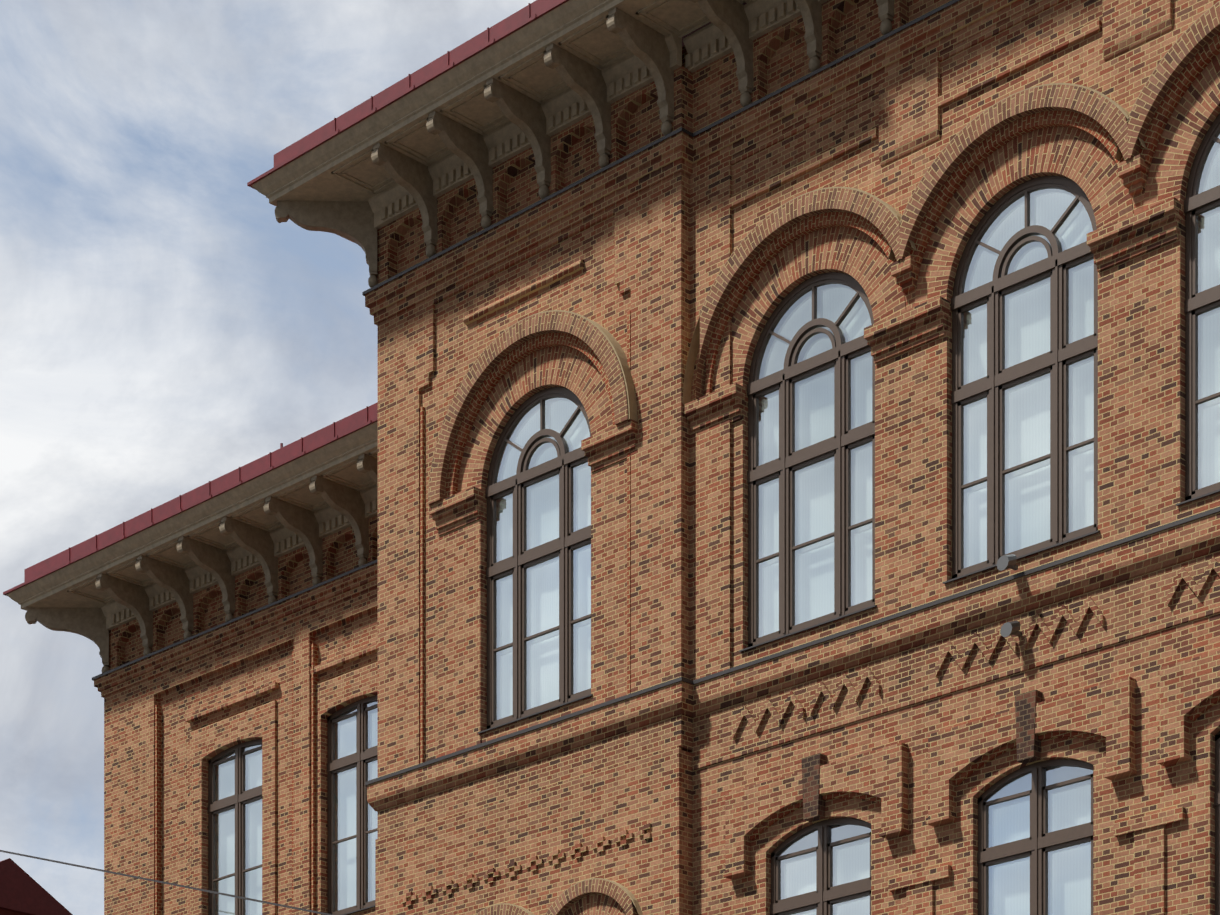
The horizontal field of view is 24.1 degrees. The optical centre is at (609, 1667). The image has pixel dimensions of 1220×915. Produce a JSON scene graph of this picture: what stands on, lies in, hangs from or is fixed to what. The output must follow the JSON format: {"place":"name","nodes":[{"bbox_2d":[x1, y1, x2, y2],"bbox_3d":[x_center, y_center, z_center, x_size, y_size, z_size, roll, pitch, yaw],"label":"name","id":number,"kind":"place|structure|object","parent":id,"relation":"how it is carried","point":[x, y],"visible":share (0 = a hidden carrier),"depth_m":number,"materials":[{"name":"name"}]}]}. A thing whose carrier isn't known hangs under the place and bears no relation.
{"place":"outdoors","nodes":[
{"label":"outdoors","id":0,"kind":"place"},
{"bbox_2d":[0,909,23,914],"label":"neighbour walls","id":1,"kind":"structure","parent":0,"point":[3,912],"depth_m":73.06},
{"bbox_2d":[0,858,72,914],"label":"neighbour roof","id":2,"kind":"structure","parent":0,"point":[22,891],"depth_m":73.17,"materials":[{"name":"red metal"}]},
{"bbox_2d":[0,850,333,914],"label":"overhead wire","id":3,"kind":"object","parent":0,"point":[245,898],"visible":1,"depth_m":53.23,"materials":[{"name":"black metal"}]},
{"bbox_2d":[6,421,377,610],"bbox_3d":[-3.304,-23.839,63.425,15.240,0.320,13.640,0,0,45],"label":"eave wood","id":4,"kind":"object","parent":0,"point":[49,590],"visible":0.31,"depth_m":59.40,"materials":[{"name":"wood"}]},
{"bbox_2d":[104,586,377,914],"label":"wing wall","id":5,"kind":"structure","parent":0,"point":[215,703],"depth_m":60.73,"materials":[{"name":"brick"}]},
{"bbox_2d":[155,310,1219,914],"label":"red mouldings","id":6,"kind":"object","parent":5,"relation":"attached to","point":[973,768],"visible":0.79,"depth_m":51.35,"materials":[{"name":"brick"}]},
{"bbox_2d":[0,0,535,914],"label":"sky","id":7,"kind":"structure","parent":0,"point":[163,334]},
{"bbox_2d":[252,0,752,243],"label":"eave wood","id":8,"kind":"object","parent":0,"point":[308,176],"visible":0.4,"depth_m":48.83,"materials":[{"name":"wood"}]},
{"bbox_2d":[108,0,950,669],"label":"frieze","id":9,"kind":"object","parent":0,"point":[708,94],"visible":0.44,"depth_m":48.96,"materials":[{"name":"brick"}]},
{"bbox_2d":[101,19,891,672],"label":"bracket balls","id":10,"kind":"object","parent":9,"relation":"on","point":[667,125],"visible":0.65,"depth_m":48.94,"materials":[{"name":"paint"}]},
{"bbox_2d":[375,172,691,914],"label":"block wall","id":11,"kind":"structure","parent":0,"point":[608,268],"depth_m":48.92,"materials":[{"name":"brick"}]},
{"bbox_2d":[67,0,827,630],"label":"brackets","id":12,"kind":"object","parent":11,"relation":"attached to","point":[623,78],"depth_m":49.78,"materials":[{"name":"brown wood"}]},
{"bbox_2d":[3,402,377,595],"bbox_3d":[-2.876,-25.195,62.965,16.605,2.401,13.695,0,0,45],"label":"metal roof","id":13,"kind":"object","parent":12,"relation":"on","point":[314,441],"visible":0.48,"depth_m":59.16,"materials":[{"name":"red metal"}]},
{"bbox_2d":[25,0,893,665],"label":"brackets","id":14,"kind":"object","parent":12,"relation":"attached to","point":[525,114],"visible":0.75,"depth_m":50.97,"materials":[{"name":"paint"}]},
{"bbox_2d":[247,0,746,189],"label":"metal roof","id":15,"kind":"object","parent":12,"relation":"on","point":[529,13],"visible":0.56,"depth_m":49.28,"materials":[{"name":"red metal"}]},
{"bbox_2d":[438,458,626,756],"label":"jambs","id":16,"kind":"object","parent":11,"relation":"attached to","point":[459,638],"visible":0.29,"depth_m":50.33,"materials":[{"name":"brick"}]},
{"bbox_2d":[689,0,1219,914],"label":"wall","id":17,"kind":"structure","parent":0,"point":[887,138],"depth_m":43.40,"materials":[{"name":"brick"}]},
{"bbox_2d":[94,0,1219,811],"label":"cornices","id":18,"kind":"object","parent":17,"relation":"attached to","point":[940,30],"visible":0.65,"depth_m":46.63,"materials":[{"name":"brick"}]},
{"bbox_2d":[92,0,1219,785],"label":"flashings","id":19,"kind":"object","parent":18,"relation":"on","point":[1026,572],"visible":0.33,"depth_m":46.65,"materials":[{"name":"brown metal"}]},
{"bbox_2d":[207,114,1219,914],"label":"window frames","id":20,"kind":"structure","parent":17,"relation":"attached to","point":[991,386],"depth_m":44.92,"materials":[{"name":"brown wood"}]},
{"bbox_2d":[214,131,1219,914],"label":"window glass","id":21,"kind":"object","parent":20,"relation":"in","point":[1026,423],"depth_m":44.84,"materials":[{"name":"glass"}]},
{"bbox_2d":[342,489,1219,914],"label":"sills","id":22,"kind":"structure","parent":20,"relation":"attached to","point":[830,621],"depth_m":44.76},
{"bbox_2d":[429,154,1182,535],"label":"impost capitals","id":23,"kind":"object","parent":17,"relation":"attached to","point":[1151,228],"visible":0.9,"depth_m":43.74,"materials":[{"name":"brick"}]},
{"bbox_2d":[401,557,1219,914],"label":"brick ornaments","id":24,"kind":"object","parent":17,"relation":"attached to","point":[1187,689],"visible":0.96,"depth_m":42.88},
{"bbox_2d":[428,1,1219,914],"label":"arch trim","id":25,"kind":"structure","parent":17,"relation":"attached to","point":[628,379],"depth_m":46.91,"materials":[{"name":"brown brick"}]},
{"bbox_2d":[428,2,1219,914],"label":"hood","id":26,"kind":"object","parent":25,"relation":"attached to","point":[1098,108],"visible":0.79,"depth_m":44.66,"materials":[{"name":"brick"}]},
{"bbox_2d":[446,32,1219,497],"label":"arch molding","id":27,"kind":"structure","parent":25,"relation":"attached to","point":[1204,56],"depth_m":44.26,"materials":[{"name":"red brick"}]},
{"bbox_2d":[457,54,1219,914],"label":"voussoirs","id":28,"kind":"object","parent":17,"relation":"attached to","point":[1085,162],"visible":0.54,"depth_m":44.01,"materials":[{"name":"brick"}]},
{"bbox_2d":[801,690,1042,821],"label":"keystones","id":29,"kind":"object","parent":17,"relation":"attached to","point":[1028,744],"visible":0.89,"depth_m":42.22,"materials":[{"name":"brick"}]},
{"bbox_2d":[997,554,1021,636],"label":"floodlights","id":30,"kind":"object","parent":17,"relation":"attached to","point":[1004,562],"depth_m":42.12,"materials":[{"name":"grey metal"}]}
]}

